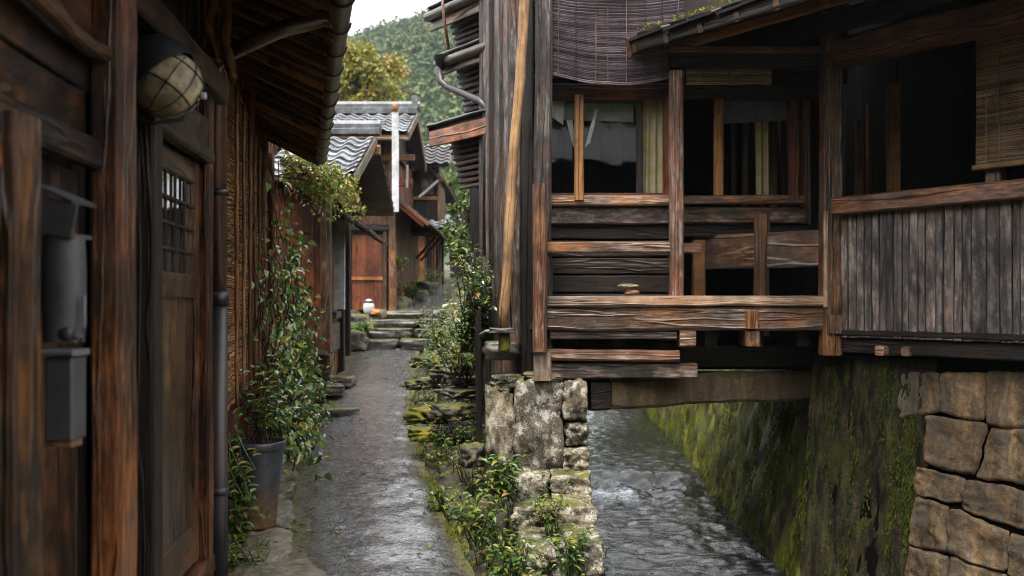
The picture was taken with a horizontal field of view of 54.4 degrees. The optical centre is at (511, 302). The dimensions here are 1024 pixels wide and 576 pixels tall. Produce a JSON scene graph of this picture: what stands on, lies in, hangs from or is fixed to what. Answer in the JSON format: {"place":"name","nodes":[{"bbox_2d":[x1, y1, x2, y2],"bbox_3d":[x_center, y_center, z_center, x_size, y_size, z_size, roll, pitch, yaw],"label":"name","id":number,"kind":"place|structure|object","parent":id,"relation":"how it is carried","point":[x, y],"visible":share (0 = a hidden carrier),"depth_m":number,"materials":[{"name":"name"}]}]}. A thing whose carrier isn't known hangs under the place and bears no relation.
{"place":"outdoors","nodes":[
{"label":"outdoors","id":0,"kind":"place"},
{"bbox_2d":[287,348,474,575],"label":"path","id":1,"kind":"structure","parent":0,"point":[357,508],"depth_m":7.68,"materials":[{"name":"grey stone"}]},
{"bbox_2d":[315,383,344,395],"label":"stone slab","id":2,"kind":"structure","parent":1,"relation":"on","point":[337,389],"depth_m":12.39,"materials":[{"name":"grey stone"}]},
{"bbox_2d":[332,375,356,386],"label":"stone slab","id":3,"kind":"structure","parent":1,"relation":"on","point":[347,380],"depth_m":13.18,"materials":[{"name":"grey stone"}]},
{"bbox_2d":[286,360,453,573],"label":"fallen leaves","id":4,"kind":"object","parent":1,"relation":"on","point":[338,530],"visible":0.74,"depth_m":7.96,"materials":[{"name":"brown plant"}]},
{"bbox_2d":[407,426,434,442],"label":"rock","id":5,"kind":"object","parent":1,"relation":"on","point":[419,434],"visible":1,"depth_m":8.84,"materials":[{"name":"yellow stone"}]},
{"bbox_2d":[407,377,469,559],"bbox_3d":[-0.844,1.404,9.783,0.294,0.678,9.096,0,0,-8],"label":"moss","id":6,"kind":"object","parent":1,"relation":"on","point":[450,529],"visible":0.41,"depth_m":7.88,"materials":[{"name":"green plant"}]},
{"bbox_2d":[228,304,550,575],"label":"terrain","id":7,"kind":"structure","parent":0,"point":[447,479],"depth_m":8.79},
{"bbox_2d":[0,0,355,575],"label":"timber house","id":8,"kind":"structure","parent":7,"relation":"on","point":[135,483],"depth_m":3.66,"materials":[{"name":"brown wood"}]},
{"bbox_2d":[41,348,89,447],"bbox_3d":[-1.352,0.288,3.010,0.100,0.295,0.131,0,0,0],"label":"letter box","id":9,"kind":"object","parent":8,"relation":"attached to","point":[65,397],"visible":0.95,"depth_m":2.97,"materials":[{"name":"grey metal"}]},
{"bbox_2d":[41,184,96,342],"bbox_3d":[-1.350,-0.118,3.030,0.145,0.476,0.171,0,0,0],"label":"electric meter","id":10,"kind":"object","parent":8,"relation":"attached to","point":[63,286],"visible":0.95,"depth_m":2.96,"materials":[{"name":"black metal"}]},
{"bbox_2d":[136,32,206,124],"bbox_3d":[-1.428,-0.902,4.045,0.369,0.378,0.325,0,0,0],"label":"wall lamp","id":11,"kind":"object","parent":8,"relation":"attached to","point":[170,84],"visible":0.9,"depth_m":3.95,"materials":[{"name":"paper"}]},
{"bbox_2d":[162,144,198,575],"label":"door","id":12,"kind":"structure","parent":8,"relation":"in","point":[180,247],"depth_m":4.87,"materials":[{"name":"brown wood"}]},
{"bbox_2d":[199,0,221,65],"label":"driftwood","id":13,"kind":"object","parent":8,"relation":"hanging from","point":[206,28],"visible":0.95,"depth_m":5.40,"materials":[{"name":"brown wood"}]},
{"bbox_2d":[217,0,238,81],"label":"driftwood","id":14,"kind":"object","parent":8,"relation":"hanging from","point":[228,60],"visible":1,"depth_m":5.39,"materials":[{"name":"brown wood"}]},
{"bbox_2d":[227,73,265,409],"bbox_3d":[-2.030,-0.389,7.708,0.084,2.122,3.554,0,0,-11],"label":"reed screen","id":15,"kind":"object","parent":8,"relation":"attached to","point":[239,186],"visible":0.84,"depth_m":6.86,"materials":[{"name":"wicker"}]},
{"bbox_2d":[251,160,316,456],"bbox_3d":[-1.684,0.018,7.408,0.506,2.205,1.272,0,0,-17],"label":"climbing vine","id":16,"kind":"object","parent":15,"relation":"attached to","point":[282,325],"visible":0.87,"depth_m":7.20,"materials":[{"name":"green plant"}]},
{"bbox_2d":[277,148,366,226],"bbox_3d":[-2.226,-1.372,11.771,1.121,0.952,1.331,0,0,0],"label":"creeper","id":17,"kind":"object","parent":8,"relation":"attached to","point":[314,179],"visible":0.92,"depth_m":11.45,"materials":[{"name":"green plant"}]},
{"bbox_2d":[228,417,269,546],"bbox_3d":[-1.722,1.182,6.358,0.418,0.904,0.318,0,0,7],"label":"trailing plant","id":18,"kind":"object","parent":7,"relation":"on","point":[233,462],"visible":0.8,"depth_m":6.35,"materials":[{"name":"green plant"}]},
{"bbox_2d":[228,533,277,566],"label":"plant","id":19,"kind":"object","parent":7,"relation":"on","point":[233,557],"visible":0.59,"depth_m":5.93,"materials":[{"name":"green plant"}]},
{"bbox_2d":[228,346,300,530],"bbox_3d":[-1.739,0.913,6.748,0.593,1.215,0.560,0,0,0],"label":"potted plant","id":20,"kind":"object","parent":7,"relation":"on","point":[268,463],"visible":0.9,"depth_m":6.66,"materials":[{"name":"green plant"}]},
{"bbox_2d":[241,528,295,562],"bbox_3d":[-1.549,1.579,6.358,0.349,0.163,0.784,0,0,-14],"label":"kerb stone","id":21,"kind":"object","parent":7,"relation":"on","point":[284,548],"visible":0.64,"depth_m":6.22,"materials":[{"name":"grey stone"}]},
{"bbox_2d":[228,557,326,575],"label":"stone slab","id":22,"kind":"structure","parent":7,"relation":"on","point":[299,567],"depth_m":5.73,"materials":[{"name":"grey stone"}]},
{"bbox_2d":[273,500,296,529],"bbox_3d":[-1.713,1.535,7.102,0.363,0.161,0.645,0,0,-12],"label":"kerb stone","id":23,"kind":"object","parent":7,"relation":"on","point":[286,518],"visible":0.34,"depth_m":6.95,"materials":[{"name":"grey stone"}]},
{"bbox_2d":[278,481,296,500],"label":"kerb stone","id":24,"kind":"object","parent":7,"relation":"on","point":[287,490],"visible":0.31,"depth_m":7.60,"materials":[{"name":"grey stone"}]},
{"bbox_2d":[255,363,322,453],"bbox_3d":[-2.107,0.981,8.949,0.773,0.906,0.759,0,0,0],"label":"bush","id":25,"kind":"object","parent":7,"relation":"on","point":[303,399],"visible":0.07,"depth_m":8.91,"materials":[{"name":"green plant"}]},
{"bbox_2d":[281,462,297,480],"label":"kerb stone","id":26,"kind":"object","parent":7,"relation":"on","point":[293,474],"visible":0.23,"depth_m":8.21,"materials":[{"name":"grey stone"}]},
{"bbox_2d":[284,450,297,462],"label":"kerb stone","id":27,"kind":"object","parent":7,"relation":"on","point":[289,455],"visible":0.07,"depth_m":8.86,"materials":[{"name":"grey stone"}]},
{"bbox_2d":[252,195,335,481],"bbox_3d":[-1.978,0.222,9.168,0.700,2.574,3.418,0,0,-11],"label":"climbing vine","id":28,"kind":"object","parent":7,"relation":"on","point":[309,388],"visible":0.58,"depth_m":8.78,"materials":[{"name":"green plant"}]},
{"bbox_2d":[285,348,336,436],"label":"bush","id":29,"kind":"object","parent":7,"relation":"on","point":[327,381],"visible":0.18,"depth_m":10.28,"materials":[{"name":"green plant"}]},
{"bbox_2d":[275,120,394,398],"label":"tiled house","id":30,"kind":"structure","parent":7,"relation":"on","point":[327,276],"depth_m":13.62,"materials":[{"name":"grey tile"}]},
{"bbox_2d":[392,112,398,211],"bbox_3d":[-1.986,-2.390,16.950,0.121,1.700,0.034,0,0,0],"label":"board","id":31,"kind":"object","parent":30,"relation":"attached to","point":[395,157],"visible":0.94,"depth_m":16.93,"materials":[{"name":"white wood"}]},
{"bbox_2d":[309,404,362,418],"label":"stone slab","id":32,"kind":"structure","parent":7,"relation":"on","point":[340,410],"depth_m":11.15,"materials":[{"name":"grey stone"}]},
{"bbox_2d":[351,330,369,351],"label":"boulder","id":33,"kind":"object","parent":7,"relation":"on","point":[360,341],"visible":0.59,"depth_m":17.71,"materials":[{"name":"grey stone"}]},
{"bbox_2d":[351,313,373,328],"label":"boulder","id":34,"kind":"object","parent":7,"relation":"on","point":[359,318],"visible":0.35,"depth_m":18.71,"materials":[{"name":"grey stone"}]},
{"bbox_2d":[357,310,442,350],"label":"stone steps","id":35,"kind":"structure","parent":7,"relation":"on","point":[397,324],"depth_m":18.50,"materials":[{"name":"grey stone"}]},
{"bbox_2d":[351,320,375,334],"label":"plant","id":36,"kind":"object","parent":35,"relation":"on","point":[364,328],"visible":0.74,"depth_m":18.22,"materials":[{"name":"green plant"}]},
{"bbox_2d":[369,308,387,319],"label":"boulder","id":37,"kind":"object","parent":35,"relation":"on","point":[383,315],"visible":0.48,"depth_m":19.42,"materials":[{"name":"grey stone"}]},
{"bbox_2d":[363,299,380,314],"bbox_3d":[-2.730,0.091,19.393,0.350,0.322,0.245,0,0,0],"label":"garden ornament","id":38,"kind":"object","parent":37,"relation":"on","point":[368,307],"visible":0.98,"depth_m":19.31,"materials":[{"name":"white ceramic"}]},
{"bbox_2d":[397,276,405,296],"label":"plant","id":39,"kind":"object","parent":7,"relation":"on","point":[398,288],"visible":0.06,"depth_m":20.98,"materials":[{"name":"green plant"}]},
{"bbox_2d":[396,296,412,308],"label":"boulder","id":40,"kind":"object","parent":7,"relation":"on","point":[403,301],"visible":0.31,"depth_m":20.91,"materials":[{"name":"grey stone"}]},
{"bbox_2d":[399,377,450,389],"bbox_3d":[-1.051,1.012,12.402,0.600,0.146,0.448,0,0,-44],"label":"rock","id":41,"kind":"object","parent":7,"relation":"on","point":[413,384],"visible":0.81,"depth_m":12.23,"materials":[{"name":"grey stone"}]},
{"bbox_2d":[410,345,460,382],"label":"shrub","id":42,"kind":"object","parent":41,"relation":"on","point":[431,364],"visible":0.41,"depth_m":12.17,"materials":[{"name":"green plant"}]},
{"bbox_2d":[403,405,448,424],"bbox_3d":[-0.797,1.130,10.005,0.430,0.182,0.527,0,0,22],"label":"rock","id":43,"kind":"object","parent":7,"relation":"on","point":[415,415],"visible":0.5,"depth_m":9.84,"materials":[{"name":"yellow stone"}]},
{"bbox_2d":[427,402,475,421],"bbox_3d":[-0.552,1.056,9.595,0.466,0.177,0.360,0,0,45],"label":"rock","id":44,"kind":"object","parent":43,"relation":"on","point":[448,411],"visible":0.96,"depth_m":9.48,"materials":[{"name":"grey stone"}]},
{"bbox_2d":[433,386,484,401],"bbox_3d":[-0.530,0.927,10.114,0.420,0.114,0.550,0,0,-26],"label":"rock","id":45,"kind":"object","parent":44,"relation":"on","point":[457,393],"visible":0.81,"depth_m":9.95,"materials":[{"name":"stone"}]},
{"bbox_2d":[448,376,474,386],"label":"rock","id":46,"kind":"object","parent":45,"relation":"on","point":[461,381],"visible":0.55,"depth_m":10.15,"materials":[{"name":"grey stone"}]},
{"bbox_2d":[420,311,474,380],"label":"shrub","id":47,"kind":"object","parent":46,"relation":"on","point":[462,366],"visible":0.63,"depth_m":10.10,"materials":[{"name":"green plant"}]},
{"bbox_2d":[408,356,450,369],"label":"rock","id":48,"kind":"object","parent":7,"relation":"on","point":[413,360],"visible":0.23,"depth_m":14.10,"materials":[{"name":"grey stone"}]},
{"bbox_2d":[410,306,467,351],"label":"shrub","id":49,"kind":"object","parent":7,"relation":"on","point":[440,338],"visible":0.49,"depth_m":15.16,"materials":[{"name":"green plant"}]},
{"bbox_2d":[417,482,472,527],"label":"weed","id":50,"kind":"object","parent":7,"relation":"on","point":[443,508],"visible":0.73,"depth_m":7.28,"materials":[{"name":"green plant"}]},
{"bbox_2d":[439,184,469,309],"bbox_3d":[-0.775,-0.799,17.537,1.037,2.814,1.301,0,0,0],"label":"tree","id":51,"kind":"object","parent":7,"relation":"on","point":[459,227],"visible":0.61,"depth_m":17.43,"materials":[{"name":"green plant"}]},
{"bbox_2d":[437,242,496,352],"bbox_3d":[-0.354,-0.046,9.349,0.665,1.028,1.020,0,0,0],"label":"shrub","id":52,"kind":"object","parent":7,"relation":"on","point":[466,336],"visible":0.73,"depth_m":9.16,"materials":[{"name":"green plant"}]},
{"bbox_2d":[444,488,509,551],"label":"weed","id":53,"kind":"object","parent":7,"relation":"on","point":[478,522],"visible":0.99,"depth_m":6.98,"materials":[{"name":"green plant"}]},
{"bbox_2d":[423,0,534,404],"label":"row house","id":54,"kind":"structure","parent":7,"relation":"on","point":[460,134],"depth_m":10.11,"materials":[{"name":"wood"}]},
{"bbox_2d":[412,364,594,575],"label":"undergrowth","id":55,"kind":"object","parent":7,"relation":"on","point":[510,538],"visible":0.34,"depth_m":8.30,"materials":[{"name":"green plant"}]},
{"bbox_2d":[428,363,469,378],"bbox_3d":[-0.638,0.794,11.504,0.632,0.163,0.484,0,0,31],"label":"rock","id":56,"kind":"object","parent":55,"relation":"on","point":[438,371],"visible":0.43,"depth_m":11.38,"materials":[{"name":"grey stone"}]},
{"bbox_2d":[458,442,485,468],"bbox_3d":[-0.338,1.283,8.351,0.240,0.216,0.308,0,0,0],"label":"rock","id":57,"kind":"object","parent":55,"relation":"on","point":[470,455],"visible":0.96,"depth_m":8.26,"materials":[{"name":"grey stone"}]},
{"bbox_2d":[482,532,539,575],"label":"weed","id":58,"kind":"object","parent":7,"relation":"on","point":[502,568],"visible":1,"depth_m":6.29,"materials":[{"name":"green plant"}]},
{"bbox_2d":[482,340,604,575],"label":"stone pier","id":59,"kind":"structure","parent":7,"relation":"on","point":[543,425],"depth_m":8.00,"materials":[{"name":"stone"}]},
{"bbox_2d":[475,310,488,439],"bbox_3d":[-0.232,0.626,8.435,0.068,1.114,0.318,0,0,-25],"label":"post","id":60,"kind":"object","parent":59,"relation":"on","point":[479,334],"visible":0.91,"depth_m":8.52,"materials":[{"name":"brown wood"}]},
{"bbox_2d":[475,454,520,511],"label":"weed","id":61,"kind":"object","parent":59,"relation":"on","point":[496,490],"visible":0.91,"depth_m":7.46,"materials":[{"name":"green plant"}]},
{"bbox_2d":[489,327,514,353],"bbox_3d":[-0.083,0.310,7.982,0.211,0.216,0.219,0,0,0],"label":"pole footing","id":62,"kind":"object","parent":59,"relation":"on","point":[504,341],"visible":0.98,"depth_m":7.93,"materials":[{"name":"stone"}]},
{"bbox_2d":[509,200,517,327],"bbox_3d":[0.002,-0.295,8.046,0.052,1.079,0.142,0,0,18],"label":"rod","id":63,"kind":"object","parent":62,"relation":"on","point":[512,257],"visible":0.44,"depth_m":8.01,"materials":[{"name":"brown wood"}]},
{"bbox_2d":[498,0,529,327],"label":"pole","id":64,"kind":"object","parent":62,"relation":"on","point":[514,146],"visible":0.99,"depth_m":7.94,"materials":[{"name":"brown wood"}]},
{"bbox_2d":[491,454,528,502],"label":"weed","id":65,"kind":"object","parent":59,"relation":"on","point":[513,486],"visible":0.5,"depth_m":7.58,"materials":[{"name":"green plant"}]},
{"bbox_2d":[526,494,570,535],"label":"weed","id":66,"kind":"object","parent":59,"relation":"on","point":[545,518],"visible":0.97,"depth_m":7.08,"materials":[{"name":"green plant"}]},
{"bbox_2d":[538,527,598,575],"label":"weed","id":67,"kind":"object","parent":59,"relation":"on","point":[576,547],"visible":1,"depth_m":6.54,"materials":[{"name":"green plant"}]},
{"bbox_2d":[585,379,610,410],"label":"beam block","id":68,"kind":"structure","parent":59,"relation":"on","point":[599,395],"depth_m":8.16,"materials":[{"name":"brown wood"}]},
{"bbox_2d":[392,103,398,111],"bbox_3d":[-1.987,-3.317,16.944,0.112,0.146,0.092,0,0,0],"label":"finial","id":69,"kind":"object","parent":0,"point":[395,107],"visible":1,"depth_m":16.91,"materials":[{"name":"metal"}]},
{"bbox_2d":[348,0,462,306],"label":"sky","id":70,"kind":"structure","parent":0,"point":[372,11],"materials":[{"name":"white"}]},
{"bbox_2d":[396,278,464,310],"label":"path","id":71,"kind":"structure","parent":0,"point":[437,301],"depth_m":22.66,"materials":[{"name":"grey stone"}]},
{"bbox_2d":[418,266,443,281],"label":"plant","id":72,"kind":"object","parent":71,"relation":"on","point":[433,277],"visible":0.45,"depth_m":26.79,"materials":[{"name":"green plant"}]},
{"bbox_2d":[444,250,449,263],"bbox_3d":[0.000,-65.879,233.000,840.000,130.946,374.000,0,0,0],"label":"hills","id":73,"kind":"structure","parent":0,"point":[446,258],"depth_m":70.08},
{"bbox_2d":[347,0,465,249],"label":"forest","id":74,"kind":"object","parent":73,"relation":"on","point":[418,42],"visible":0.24,"depth_m":193.63,"materials":[{"name":"green plant"}]},
{"bbox_2d":[443,265,467,304],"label":"terrain","id":75,"kind":"structure","parent":0,"point":[447,278],"depth_m":28.31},
{"bbox_2d":[269,95,445,310],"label":"tiled house","id":76,"kind":"structure","parent":75,"relation":"on","point":[373,279],"depth_m":20.09,"materials":[{"name":"brown wood"}]},
{"bbox_2d":[351,231,386,310],"bbox_3d":[-2.913,-0.624,20.002,0.810,1.652,0.088,0,0,0],"label":"door","id":77,"kind":"structure","parent":76,"relation":"in","point":[369,256],"depth_m":20.01,"materials":[{"name":"brown wood"}]},
{"bbox_2d":[387,254,408,273],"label":"plant","id":78,"kind":"object","parent":76,"relation":"on","point":[399,261],"visible":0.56,"depth_m":20.14,"materials":[{"name":"green plant"}]},
{"bbox_2d":[406,165,407,187],"bbox_3d":[-2.100,-2.525,19.930,0.051,0.450,0.032,0,0,0],"label":"window frame","id":79,"kind":"structure","parent":76,"relation":"in","point":[406,165],"depth_m":19.91,"materials":[{"name":"paint"}]},
{"bbox_2d":[337,37,410,115],"bbox_3d":[-5.710,-5.372,35.834,4.095,8.960,3.553,0,0,0],"label":"tree","id":80,"kind":"object","parent":75,"relation":"on","point":[365,68],"visible":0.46,"depth_m":35.31,"materials":[{"name":"yellow plant"}]},
{"bbox_2d":[405,281,421,299],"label":"plant","id":81,"kind":"object","parent":75,"relation":"on","point":[409,292],"visible":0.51,"depth_m":22.93,"materials":[{"name":"green plant"}]},
{"bbox_2d":[407,288,430,300],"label":"boulder","id":82,"kind":"object","parent":75,"relation":"on","point":[424,295],"visible":0.27,"depth_m":23.16,"materials":[{"name":"grey stone"}]},
{"bbox_2d":[416,281,439,295],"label":"boulder","id":83,"kind":"object","parent":75,"relation":"on","point":[431,288],"visible":0.39,"depth_m":25.73,"materials":[{"name":"grey stone"}]},
{"bbox_2d":[411,144,452,260],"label":"village house","id":84,"kind":"structure","parent":75,"relation":"on","point":[437,158],"depth_m":24.88,"materials":[{"name":"wood"}]},
{"bbox_2d":[412,167,461,285],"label":"village house","id":85,"kind":"structure","parent":75,"relation":"on","point":[434,258],"depth_m":27.73,"materials":[{"name":"wood"}]},
{"bbox_2d":[445,214,466,277],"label":"village house","id":86,"kind":"structure","parent":75,"relation":"on","point":[452,269],"depth_m":38.59,"materials":[{"name":"tile"}]},
{"bbox_2d":[443,170,469,256],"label":"tree","id":87,"kind":"object","parent":75,"relation":"on","point":[453,183],"visible":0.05,"depth_m":45.26,"materials":[{"name":"green plant"}]},
{"bbox_2d":[451,230,478,309],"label":"shrub","id":88,"kind":"object","parent":75,"relation":"on","point":[463,261],"visible":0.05,"depth_m":10.43,"materials":[{"name":"green plant"}]},
{"bbox_2d":[586,408,785,575],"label":"water","id":89,"kind":"structure","parent":0,"point":[659,510],"depth_m":11.40,"materials":[{"name":"liquid"}]},
{"bbox_2d":[641,343,817,575],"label":"retaining wall","id":90,"kind":"structure","parent":89,"relation":"in","point":[778,527],"depth_m":10.58,"materials":[{"name":"green stone"}]},
{"bbox_2d":[643,342,812,575],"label":"moss","id":91,"kind":"object","parent":90,"relation":"attached to","point":[788,458],"visible":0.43,"depth_m":9.99,"materials":[{"name":"green plant"}]},
{"bbox_2d":[800,352,1023,575],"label":"retaining wall","id":92,"kind":"structure","parent":89,"relation":"in","point":[966,516],"depth_m":7.49,"materials":[{"name":"beige stone"}]},
{"bbox_2d":[798,360,917,575],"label":"moss","id":93,"kind":"object","parent":92,"relation":"attached to","point":[903,482],"visible":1,"depth_m":7.71,"materials":[{"name":"green plant"}]},
{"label":"terrain","id":94,"kind":"structure","parent":0,"visible":0},
{"bbox_2d":[479,0,1023,390],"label":"riverside house","id":95,"kind":"structure","parent":94,"relation":"on","point":[882,219],"depth_m":8.22,"materials":[{"name":"brown wood"}]},
{"bbox_2d":[552,101,564,124],"bbox_3d":[0.397,-1.635,8.527,0.110,0.233,0.018,0,0,0],"label":"cloth","id":96,"kind":"object","parent":95,"relation":"hanging from","point":[558,111],"visible":0.96,"depth_m":8.53,"materials":[{"name":"grey fabric"}]},
{"bbox_2d":[566,120,573,147],"bbox_3d":[0.506,-1.444,8.530,0.082,0.233,0.013,0,0,0],"label":"cloth","id":97,"kind":"object","parent":95,"relation":"hanging from","point":[570,126],"visible":0.78,"depth_m":8.53,"materials":[{"name":"grey fabric"}]},
{"bbox_2d":[585,109,597,146],"bbox_3d":[0.681,-1.492,8.529,0.116,0.328,0.015,0,0,2],"label":"cloth","id":98,"kind":"object","parent":95,"relation":"hanging from","point":[588,141],"visible":1,"depth_m":8.53,"materials":[{"name":"grey fabric"}]},
{"bbox_2d":[563,103,632,121],"bbox_3d":[0.727,-1.631,8.548,0.631,0.164,0.028,0,0,0],"label":"cloth","id":99,"kind":"object","parent":95,"relation":"hanging from","point":[616,112],"visible":0.88,"depth_m":8.55,"materials":[{"name":"grey fabric"}]},
{"bbox_2d":[551,94,668,199],"bbox_3d":[0.826,-1.310,8.425,1.030,0.903,0.173,0,0,0],"label":"window","id":100,"kind":"structure","parent":95,"relation":"in","point":[578,99],"depth_m":8.42,"materials":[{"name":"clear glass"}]},
{"bbox_2d":[552,0,684,84],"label":"bamboo blind","id":101,"kind":"object","parent":95,"relation":"hanging from","point":[626,5],"visible":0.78,"depth_m":8.18,"materials":[{"name":"brown wood"}]},
{"bbox_2d":[623,289,639,294],"bbox_3d":[0.967,-0.084,8.061,0.137,0.052,0.100,0,0,0],"label":"wood chunk","id":102,"kind":"object","parent":95,"relation":"on","point":[631,292],"visible":1,"depth_m":8.03,"materials":[{"name":"brown wood"}]},
{"bbox_2d":[617,284,638,287],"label":"flat stone","id":103,"kind":"object","parent":102,"relation":"on","point":[627,285],"visible":1,"depth_m":8.02,"materials":[{"name":"stone"}]},
{"bbox_2d":[643,100,662,192],"bbox_3d":[1.213,-1.340,8.555,0.192,0.843,0.041,0,0,0],"label":"curtain","id":104,"kind":"object","parent":95,"relation":"hanging from","point":[652,146],"visible":0.86,"depth_m":8.55,"materials":[{"name":"beige fabric"}]},
{"bbox_2d":[607,370,812,408],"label":"bridge beam","id":105,"kind":"structure","parent":95,"relation":"attached to","point":[737,387],"depth_m":8.50,"materials":[{"name":"brown wood"}]},
{"bbox_2d":[686,68,770,84],"bbox_3d":[1.772,-1.858,8.140,0.695,0.161,0.031,0,0,0],"label":"bamboo blind","id":106,"kind":"object","parent":95,"relation":"hanging from","point":[752,78],"visible":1,"depth_m":8.13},
{"bbox_2d":[724,101,787,123],"bbox_3d":[2.125,-1.652,8.622,0.587,0.207,0.031,0,0,0],"label":"cloth","id":107,"kind":"object","parent":95,"relation":"hanging from","point":[747,111],"visible":0.91,"depth_m":8.62,"materials":[{"name":"grey fabric"}]},
{"bbox_2d":[754,121,769,194],"bbox_3d":[2.200,-1.268,8.749,0.140,0.659,0.049,0,0,0],"label":"curtain","id":108,"kind":"object","parent":95,"relation":"hanging from","point":[762,175],"visible":0.93,"depth_m":8.75,"materials":[{"name":"beige fabric"}]},
{"bbox_2d":[971,30,1023,170],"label":"bamboo blind","id":109,"kind":"object","parent":95,"relation":"hanging from","point":[1007,162],"visible":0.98,"depth_m":6.93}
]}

